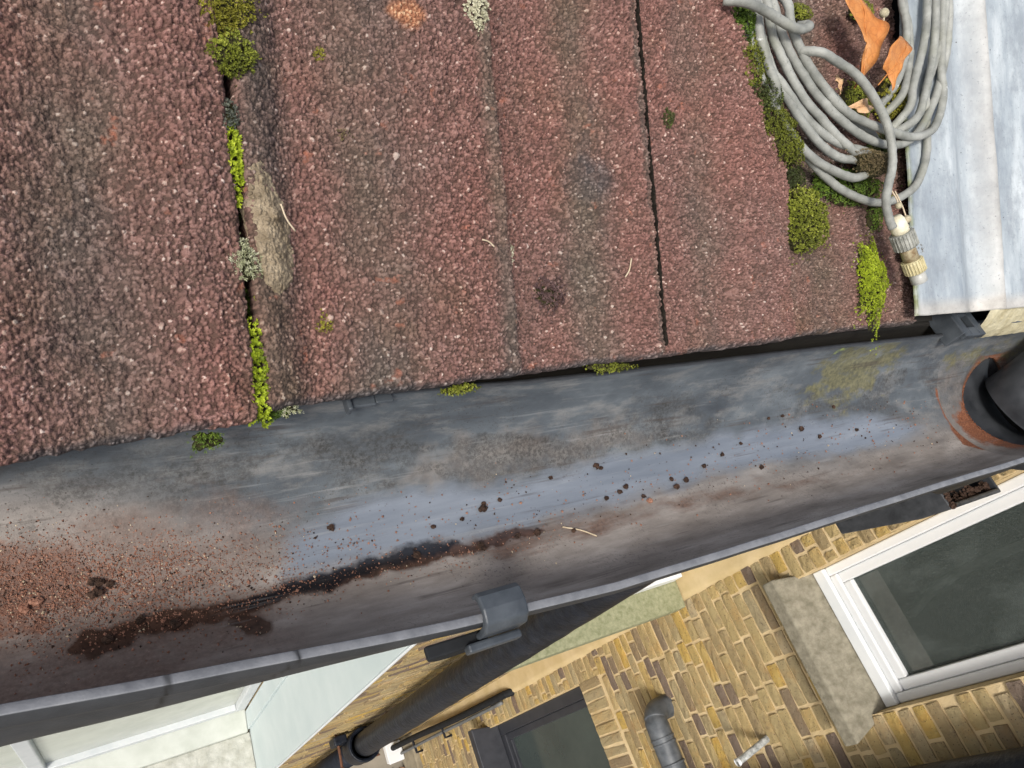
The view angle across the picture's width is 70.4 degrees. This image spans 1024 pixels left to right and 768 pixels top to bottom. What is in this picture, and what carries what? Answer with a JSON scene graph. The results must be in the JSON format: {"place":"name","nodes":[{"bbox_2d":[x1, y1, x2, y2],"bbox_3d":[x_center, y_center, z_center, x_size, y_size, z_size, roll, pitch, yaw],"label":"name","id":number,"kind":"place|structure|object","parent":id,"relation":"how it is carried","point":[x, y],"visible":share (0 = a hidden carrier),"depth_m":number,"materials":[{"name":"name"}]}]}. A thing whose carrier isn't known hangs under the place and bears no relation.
{"place":"outdoors","nodes":[
{"label":"outdoors","id":0,"kind":"place"},
{"bbox_2d":[350,675,582,767],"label":"ground","id":1,"kind":"structure","parent":0,"point":[379,761],"depth_m":5.11,"materials":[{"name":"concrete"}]},
{"bbox_2d":[0,573,684,767],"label":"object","id":2,"kind":"structure","parent":1,"relation":"on","point":[300,720],"depth_m":3.19,"materials":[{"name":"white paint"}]},
{"bbox_2d":[0,683,260,767],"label":"window","id":3,"kind":"structure","parent":2,"relation":"in","point":[57,750],"depth_m":3.43,"materials":[{"name":"white paint"}]},
{"bbox_2d":[312,581,654,767],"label":"soil pipe","id":4,"kind":"object","parent":2,"relation":"attached to","point":[465,675],"visible":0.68,"depth_m":2.18,"materials":[{"name":"black paint"}]},
{"bbox_2d":[463,315,997,382],"bbox_3d":[0.266,-0.058,0.698,2.390,0.163,0.129,-7,61,-31],"label":"fascia board","id":5,"kind":"object","parent":2,"relation":"on","point":[922,328],"visible":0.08,"depth_m":0.55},
{"bbox_2d":[0,321,1023,746],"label":"gutter","id":6,"kind":"object","parent":5,"relation":"attached to","point":[422,449],"visible":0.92,"depth_m":0.39,"materials":[{"name":"grey plastic"}]},
{"bbox_2d":[17,596,43,613],"bbox_3d":[-0.202,0.093,0.305,0.010,0.005,0.006,-7,61,-31],"label":"pebble","id":7,"kind":"object","parent":6,"relation":"on","point":[23,608],"visible":1,"depth_m":0.30,"materials":[{"name":"stone"}]},
{"bbox_2d":[87,578,96,585],"bbox_3d":[-0.184,0.087,0.319,0.004,0.003,0.004,-7,61,-31],"label":"soil crumb","id":8,"kind":"object","parent":6,"relation":"in","point":[90,581],"visible":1,"depth_m":0.32,"materials":[{"name":"brown soil"}]},
{"bbox_2d":[86,579,113,598],"bbox_3d":[-0.180,0.089,0.318,0.011,0.005,0.009,-7,61,-31],"label":"soil crumb","id":9,"kind":"object","parent":6,"relation":"on","point":[96,591],"visible":1,"depth_m":0.32,"materials":[{"name":"brown soil"}]},
{"bbox_2d":[101,634,113,644],"bbox_3d":[-0.170,0.108,0.306,0.005,0.004,0.004,-7,61,-31],"label":"soil crumb","id":10,"kind":"object","parent":6,"relation":"in","point":[107,639],"visible":1,"depth_m":0.30,"materials":[{"name":"brown soil"}]},
{"bbox_2d":[135,614,144,623],"bbox_3d":[-0.163,0.103,0.317,0.004,0.004,0.004,-7,61,-31],"label":"soil crumb","id":11,"kind":"object","parent":6,"relation":"in","point":[140,619],"visible":1,"depth_m":0.32,"materials":[{"name":"brown soil"}]},
{"bbox_2d":[169,618,180,629],"bbox_3d":[-0.148,0.106,0.319,0.005,0.004,0.004,-7,61,-31],"label":"soil crumb","id":12,"kind":"object","parent":6,"relation":"in","point":[174,623],"visible":1,"depth_m":0.32,"materials":[{"name":"brown soil"}]},
{"bbox_2d":[327,524,334,531],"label":"soil crumb","id":13,"kind":"object","parent":6,"relation":"in","point":[331,527],"visible":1,"depth_m":0.37,"materials":[{"name":"brown soil"}]},
{"bbox_2d":[413,551,420,558],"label":"soil crumb","id":14,"kind":"object","parent":6,"relation":"in","point":[416,554],"visible":1,"depth_m":0.39,"materials":[{"name":"brown soil"}]},
{"bbox_2d":[342,393,528,661],"bbox_3d":[-0.052,0.068,0.363,0.052,0.079,0.146,-7,61,-31],"label":"gutter bracket","id":15,"kind":"object","parent":6,"relation":"attached to","point":[504,608],"visible":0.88,"depth_m":0.32,"materials":[{"name":"black plastic"}]},
{"bbox_2d":[437,382,480,395],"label":"moss clump","id":16,"kind":"object","parent":6,"relation":"on","point":[464,388],"visible":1,"depth_m":0.37,"materials":[{"name":"plant"}]},
{"bbox_2d":[477,541,486,550],"bbox_3d":[-0.017,0.090,0.404,0.005,0.004,0.006,-7,61,-31],"label":"soil crumb","id":17,"kind":"object","parent":6,"relation":"in","point":[481,545],"visible":1,"depth_m":0.40,"materials":[{"name":"brown soil"}]},
{"bbox_2d":[478,501,487,511],"bbox_3d":[-0.017,0.071,0.418,0.007,0.005,0.006,-7,61,-31],"label":"soil crumb","id":18,"kind":"object","parent":6,"relation":"in","point":[483,507],"visible":1,"depth_m":0.42,"materials":[{"name":"brown soil"}]},
{"bbox_2d":[0,386,1017,693],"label":"grit","id":19,"kind":"object","parent":6,"relation":"on","point":[66,590],"visible":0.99,"depth_m":0.32,"materials":[{"name":"gravel"}]},
{"bbox_2d":[534,528,540,536],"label":"soil crumb","id":20,"kind":"object","parent":6,"relation":"in","point":[537,531],"visible":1,"depth_m":0.42,"materials":[{"name":"brown soil"}]},
{"bbox_2d":[562,526,596,536],"bbox_3d":[0.041,0.088,0.435,0.019,0.004,0.012,-7,61,-31],"label":"straw","id":21,"kind":"object","parent":6,"relation":"on","point":[579,530],"visible":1,"depth_m":0.44,"materials":[{"name":"beige plant"}]},
{"bbox_2d":[593,463,602,469],"bbox_3d":[0.055,0.053,0.466,0.007,0.004,0.005,-7,61,-31],"label":"soil crumb","id":22,"kind":"object","parent":6,"relation":"in","point":[596,465],"visible":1,"depth_m":0.46,"materials":[{"name":"brown soil"}]},
{"bbox_2d":[585,362,637,374],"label":"moss clump","id":23,"kind":"object","parent":6,"relation":"on","point":[608,367],"visible":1,"depth_m":0.42,"materials":[{"name":"plant"}]},
{"bbox_2d":[929,312,1023,469],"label":"gutter union","id":24,"kind":"object","parent":6,"relation":"attached to","point":[985,414],"visible":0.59,"depth_m":0.71,"materials":[{"name":"grey plastic"}]},
{"bbox_2d":[980,307,1023,337],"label":"bedding mortar","id":25,"kind":"object","parent":6,"relation":"on","point":[997,322],"visible":0.87,"depth_m":0.67,"materials":[{"name":"beige concrete"}]},
{"bbox_2d":[899,0,1023,315],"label":"metal flashing","id":26,"kind":"object","parent":25,"relation":"on","point":[966,207],"visible":0.94,"depth_m":0.60,"materials":[{"name":"grey metal"}]},
{"bbox_2d":[985,351,1023,429],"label":"pipe shoe","id":27,"kind":"object","parent":6,"relation":"in","point":[1005,386],"visible":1,"depth_m":0.70,"materials":[{"name":"black plastic"}]},
{"bbox_2d":[223,0,989,321],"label":"roof boarding","id":28,"kind":"object","parent":5,"relation":"on","point":[896,17],"depth_m":0.62,"materials":[{"name":"black wood"}]},
{"bbox_2d":[0,0,257,465],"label":"roof tile","id":29,"kind":"object","parent":28,"relation":"on","point":[123,308],"visible":1,"depth_m":0.28,"materials":[{"name":"tile"}]},
{"bbox_2d":[186,430,224,457],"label":"moss tuft","id":30,"kind":"object","parent":29,"relation":"attached to","point":[209,441],"visible":1,"depth_m":0.30,"materials":[{"name":"plant"}]},
{"bbox_2d":[225,123,245,207],"bbox_3d":[-0.116,-0.093,0.301,0.014,0.022,0.036,-7,61,-31],"label":"moss sprout","id":31,"kind":"object","parent":29,"relation":"on","point":[236,152],"visible":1,"depth_m":0.30,"materials":[{"name":"plant"}]},
{"bbox_2d":[237,203,241,223],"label":"moss clump","id":32,"kind":"object","parent":29,"relation":"on","point":[239,214],"visible":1,"depth_m":0.31,"materials":[{"name":"plant"}]},
{"bbox_2d":[227,232,263,281],"bbox_3d":[-0.112,-0.052,0.301,0.019,0.014,0.019,-22,70,-37],"label":"moss clump","id":33,"kind":"object","parent":29,"relation":"on","point":[247,267],"visible":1,"depth_m":0.30,"materials":[{"name":"plant"}]},
{"bbox_2d":[247,296,271,428],"bbox_3d":[-0.108,-0.008,0.304,0.016,0.031,0.049,-7,61,-31],"label":"moss sprout","id":34,"kind":"object","parent":29,"relation":"on","point":[259,375],"visible":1,"depth_m":0.30,"materials":[{"name":"plant"}]},
{"bbox_2d":[245,286,250,321],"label":"moss clump","id":35,"kind":"object","parent":28,"relation":"on","point":[248,315],"visible":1,"depth_m":0.31,"materials":[{"name":"plant"}]},
{"bbox_2d":[223,0,665,411],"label":"roof tile","id":36,"kind":"object","parent":28,"relation":"on","point":[519,126],"visible":1,"depth_m":0.35,"materials":[{"name":"tile"}]},
{"bbox_2d":[222,97,242,130],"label":"moss clump","id":37,"kind":"object","parent":36,"relation":"on","point":[231,118],"visible":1,"depth_m":0.30,"materials":[{"name":"plant"}]},
{"bbox_2d":[204,26,261,86],"bbox_3d":[-0.117,-0.135,0.297,0.021,0.016,0.029,46,49,8],"label":"moss clump","id":38,"kind":"object","parent":36,"relation":"on","point":[232,54],"visible":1,"depth_m":0.30,"materials":[{"name":"plant"}]},
{"bbox_2d":[198,0,268,37],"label":"moss clump","id":39,"kind":"object","parent":36,"relation":"on","point":[227,12],"visible":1,"depth_m":0.30,"materials":[{"name":"plant"}]},
{"bbox_2d":[240,161,294,294],"bbox_3d":[-0.106,-0.067,0.314,0.030,0.044,0.064,-7,61,-31],"label":"mortar patch","id":40,"kind":"object","parent":36,"relation":"on","point":[273,245],"visible":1,"depth_m":0.30,"materials":[{"name":"beige concrete"}]},
{"bbox_2d":[257,408,287,423],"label":"moss clump","id":41,"kind":"object","parent":36,"relation":"on","point":[273,414],"visible":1,"depth_m":0.31,"materials":[{"name":"plant"}]},
{"bbox_2d":[280,203,295,231],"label":"dry stalk","id":42,"kind":"object","parent":36,"relation":"on","point":[286,217],"visible":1,"depth_m":0.31,"materials":[{"name":"plant"}]},
{"bbox_2d":[276,404,304,418],"bbox_3d":[-0.099,0.011,0.318,0.014,0.009,0.010,-24,71,-38],"label":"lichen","id":43,"kind":"object","parent":36,"relation":"on","point":[292,409],"visible":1,"depth_m":0.32,"materials":[{"name":"plant"}]},
{"bbox_2d":[313,46,325,61],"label":"moss tuft","id":44,"kind":"object","parent":36,"relation":"on","point":[320,53],"visible":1,"depth_m":0.33,"materials":[{"name":"plant"}]},
{"bbox_2d":[315,309,332,332],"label":"moss tuft","id":45,"kind":"object","parent":36,"relation":"on","point":[323,326],"visible":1,"depth_m":0.33,"materials":[{"name":"plant"}]},
{"bbox_2d":[337,128,353,139],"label":"moss tuft","id":46,"kind":"object","parent":36,"relation":"on","point":[342,135],"visible":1,"depth_m":0.33,"materials":[{"name":"plant"}]},
{"bbox_2d":[463,0,490,35],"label":"lichen patch","id":47,"kind":"object","parent":36,"relation":"on","point":[483,12],"visible":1,"depth_m":0.36,"materials":[{"name":"plant"}]},
{"bbox_2d":[529,275,567,322],"bbox_3d":[0.022,-0.047,0.398,0.033,0.016,0.024,-7,61,-31],"label":"debris clump","id":48,"kind":"object","parent":36,"relation":"on","point":[544,296],"visible":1,"depth_m":0.40,"materials":[{"name":"soil"}]},
{"bbox_2d":[639,0,795,357],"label":"roof tile","id":49,"kind":"object","parent":28,"relation":"on","point":[722,187],"visible":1,"depth_m":0.45,"materials":[{"name":"concrete"}]},
{"bbox_2d":[635,0,668,345],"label":"joint dirt","id":50,"kind":"structure","parent":49,"relation":"on","point":[651,176],"depth_m":0.42,"materials":[{"name":"black soil"}]},
{"bbox_2d":[660,107,675,130],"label":"moss tuft","id":51,"kind":"object","parent":49,"relation":"on","point":[669,112],"visible":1,"depth_m":0.43,"materials":[{"name":"plant"}]},
{"bbox_2d":[742,33,768,88],"bbox_3d":[0.152,-0.207,0.471,0.037,0.030,0.046,33,48,-3],"label":"moss clump","id":52,"kind":"object","parent":49,"relation":"on","point":[752,57],"visible":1,"depth_m":0.47,"materials":[{"name":"plant"}]},
{"bbox_2d":[757,0,916,337],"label":"roof tile","id":53,"kind":"object","parent":28,"relation":"on","point":[824,293],"visible":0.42,"depth_m":0.55,"materials":[{"name":"concrete"}]},
{"bbox_2d":[731,6,756,46],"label":"moss clump","id":54,"kind":"object","parent":53,"relation":"on","point":[742,17],"visible":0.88,"depth_m":0.46,"materials":[{"name":"plant"}]},
{"bbox_2d":[752,74,785,114],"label":"moss clump","id":55,"kind":"object","parent":53,"relation":"on","point":[764,94],"visible":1,"depth_m":0.47,"materials":[{"name":"plant"}]},
{"bbox_2d":[760,106,797,136],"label":"moss clump","id":56,"kind":"object","parent":53,"relation":"on","point":[775,123],"visible":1,"depth_m":0.48,"materials":[{"name":"plant"}]},
{"bbox_2d":[771,127,804,169],"bbox_3d":[0.184,-0.163,0.490,0.044,0.021,0.028,-7,61,-31],"label":"moss clump","id":57,"kind":"object","parent":53,"relation":"on","point":[787,146],"visible":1,"depth_m":0.49,"materials":[{"name":"plant"}]},
{"bbox_2d":[786,163,806,190],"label":"moss clump","id":58,"kind":"object","parent":53,"relation":"on","point":[794,176],"visible":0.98,"depth_m":0.51,"materials":[{"name":"plant"}]},
{"bbox_2d":[793,2,813,21],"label":"moss clump","id":59,"kind":"object","parent":53,"relation":"on","point":[801,13],"visible":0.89,"depth_m":0.51,"materials":[{"name":"plant"}]},
{"bbox_2d":[787,179,830,265],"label":"moss dome","id":60,"kind":"structure","parent":53,"relation":"on","point":[806,218],"depth_m":0.51,"materials":[{"name":"plant"}]},
{"bbox_2d":[722,0,953,284],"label":"cable coil","id":61,"kind":"object","parent":53,"relation":"on","point":[937,17],"visible":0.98,"depth_m":0.52,"materials":[{"name":"grey plastic"}]},
{"bbox_2d":[835,74,842,94],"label":"dry leaf","id":62,"kind":"object","parent":61,"relation":"on","point":[838,80],"visible":1,"depth_m":0.51,"materials":[{"name":"plant"}]},
{"bbox_2d":[848,98,872,112],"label":"dry leaf","id":63,"kind":"object","parent":61,"relation":"on","point":[862,106],"visible":1,"depth_m":0.52,"materials":[{"name":"beige plant"}]},
{"bbox_2d":[845,0,889,88],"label":"dry leaf","id":64,"kind":"object","parent":61,"relation":"on","point":[874,30],"visible":1,"depth_m":0.52,"materials":[{"name":"orange plant"}]},
{"bbox_2d":[878,36,912,90],"bbox_3d":[0.280,-0.238,0.531,0.021,0.024,0.059,32,48,-4],"label":"dry leaf","id":65,"kind":"object","parent":61,"relation":"on","point":[900,49],"visible":1,"depth_m":0.53,"materials":[{"name":"orange plant"}]},
{"bbox_2d":[801,162,901,213],"bbox_3d":[0.257,-0.147,0.547,0.135,0.022,0.033,-7,61,-31],"label":"moss bed","id":66,"kind":"object","parent":53,"relation":"on","point":[866,187],"visible":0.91,"depth_m":0.54,"materials":[{"name":"plant"}]},
{"bbox_2d":[845,147,897,182],"bbox_3d":[0.270,-0.163,0.535,0.072,0.018,0.023,-7,61,-31],"label":"moss clump","id":67,"kind":"object","parent":66,"relation":"on","point":[873,165],"visible":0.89,"depth_m":0.53,"materials":[{"name":"plant"}]},
{"bbox_2d":[836,76,874,117],"bbox_3d":[0.263,-0.214,0.550,0.054,0.024,0.039,-7,61,-31],"label":"moss clump","id":68,"kind":"object","parent":53,"relation":"on","point":[850,95],"visible":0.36,"depth_m":0.54,"materials":[{"name":"plant"}]},
{"bbox_2d":[848,0,874,20],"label":"moss clump","id":69,"kind":"object","parent":53,"relation":"on","point":[851,16],"visible":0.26,"depth_m":0.55,"materials":[{"name":"plant"}]},
{"bbox_2d":[851,226,891,354],"bbox_3d":[0.274,-0.074,0.558,0.056,0.053,0.078,20,50,-14],"label":"moss strip","id":70,"kind":"object","parent":53,"relation":"on","point":[871,284],"visible":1,"depth_m":0.55,"materials":[{"name":"plant"}]},
{"bbox_2d":[865,197,882,231],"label":"moss clump","id":71,"kind":"object","parent":53,"relation":"on","point":[872,217],"visible":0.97,"depth_m":0.56,"materials":[{"name":"plant"}]},
{"bbox_2d":[864,133,898,154],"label":"moss clump","id":72,"kind":"object","parent":53,"relation":"on","point":[876,148],"visible":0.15,"depth_m":0.56,"materials":[{"name":"plant"}]},
{"bbox_2d":[879,8,888,20],"bbox_3d":[0.271,-0.262,0.531,0.008,0.020,0.020,-7,61,-31],"label":"linden fruit","id":73,"kind":"object","parent":53,"relation":"on","point":[883,13],"visible":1,"depth_m":0.53,"materials":[{"name":"plant"}]},
{"bbox_2d":[875,77,907,120],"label":"moss clump","id":74,"kind":"object","parent":53,"relation":"on","point":[885,84],"visible":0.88,"depth_m":0.56,"materials":[{"name":"plant"}]},
{"bbox_2d":[892,190,902,208],"bbox_3d":[0.283,-0.137,0.536,0.005,0.006,0.017,-7,61,-31],"label":"linden fruit","id":75,"kind":"object","parent":53,"relation":"on","point":[898,205],"visible":0.96,"depth_m":0.53,"materials":[{"name":"plant"}]},
{"bbox_2d":[894,191,910,222],"bbox_3d":[0.290,-0.132,0.541,0.008,0.011,0.024,-7,61,-31],"label":"linden fruit","id":76,"kind":"object","parent":53,"relation":"on","point":[908,218],"visible":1,"depth_m":0.54,"materials":[{"name":"plant"}]},
{"bbox_2d":[836,477,1000,533],"bbox_3d":[0.670,0.287,1.603,0.817,0.342,0.202,-7,61,-31],"label":"rainwater hopper","id":77,"kind":"object","parent":2,"relation":"attached to","point":[923,506],"visible":0.09,"depth_m":1.62,"materials":[{"name":"black plastic"}]},
{"bbox_2d":[943,481,990,508],"bbox_3d":[0.995,0.229,1.633,0.218,0.074,0.101,-7,61,-31],"label":"hopper debris","id":78,"kind":"object","parent":77,"relation":"in","point":[970,491],"visible":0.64,"depth_m":1.62,"materials":[{"name":"soil"}]},
{"bbox_2d":[383,740,404,764],"bbox_3d":[-0.841,2.607,5.127,0.115,0.093,0.132,-7,61,-31],"label":"utility box","id":79,"kind":"object","parent":1,"relation":"on","point":[394,756],"visible":0.84,"depth_m":5.09,"materials":[{"name":"white plastic"}]},
{"bbox_2d":[398,469,1023,767],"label":"brick wall","id":80,"kind":"structure","parent":1,"relation":"on","point":[899,645],"depth_m":2.14,"materials":[{"name":"yellow brick"}]},
{"bbox_2d":[400,701,502,754],"bbox_3d":[-0.430,2.155,4.481,0.050,1.830,0.023,27,49,-8],"label":"grey conduit","id":81,"kind":"object","parent":80,"relation":"attached to","point":[494,706],"visible":0.98,"depth_m":4.27,"materials":[{"name":"plastic"}]},
{"bbox_2d":[391,688,514,752],"bbox_3d":[-0.415,2.107,4.426,0.167,1.977,0.095,12,53,-20],"label":"corner waste pipe","id":82,"kind":"object","parent":80,"relation":"attached to","point":[496,698],"visible":0.9,"depth_m":4.27,"materials":[{"name":"black plastic"}]},
{"bbox_2d":[498,686,610,767],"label":"window","id":83,"kind":"structure","parent":80,"relation":"in","point":[560,732],"depth_m":3.55,"materials":[{"name":"grey glass"}]},
{"bbox_2d":[644,694,686,767],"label":"waste pipe","id":84,"kind":"object","parent":80,"relation":"attached to","point":[659,712],"visible":0.97,"depth_m":2.60,"materials":[{"name":"grey metal"}]},
{"bbox_2d":[734,735,769,766],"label":"overflow pipe","id":85,"kind":"object","parent":80,"relation":"attached to","point":[747,754],"visible":0.96,"depth_m":2.29,"materials":[{"name":"white plastic"}]},
{"bbox_2d":[813,473,1023,706],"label":"window","id":86,"kind":"structure","parent":80,"relation":"in","point":[935,605],"depth_m":1.89,"materials":[{"name":"white plastic"}]},
{"bbox_2d":[904,746,1023,767],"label":"vertical soil pipe","id":87,"kind":"object","parent":80,"relation":"attached to","point":[1011,758],"visible":1,"depth_m":1.65,"materials":[{"name":"black paint"}]}
]}

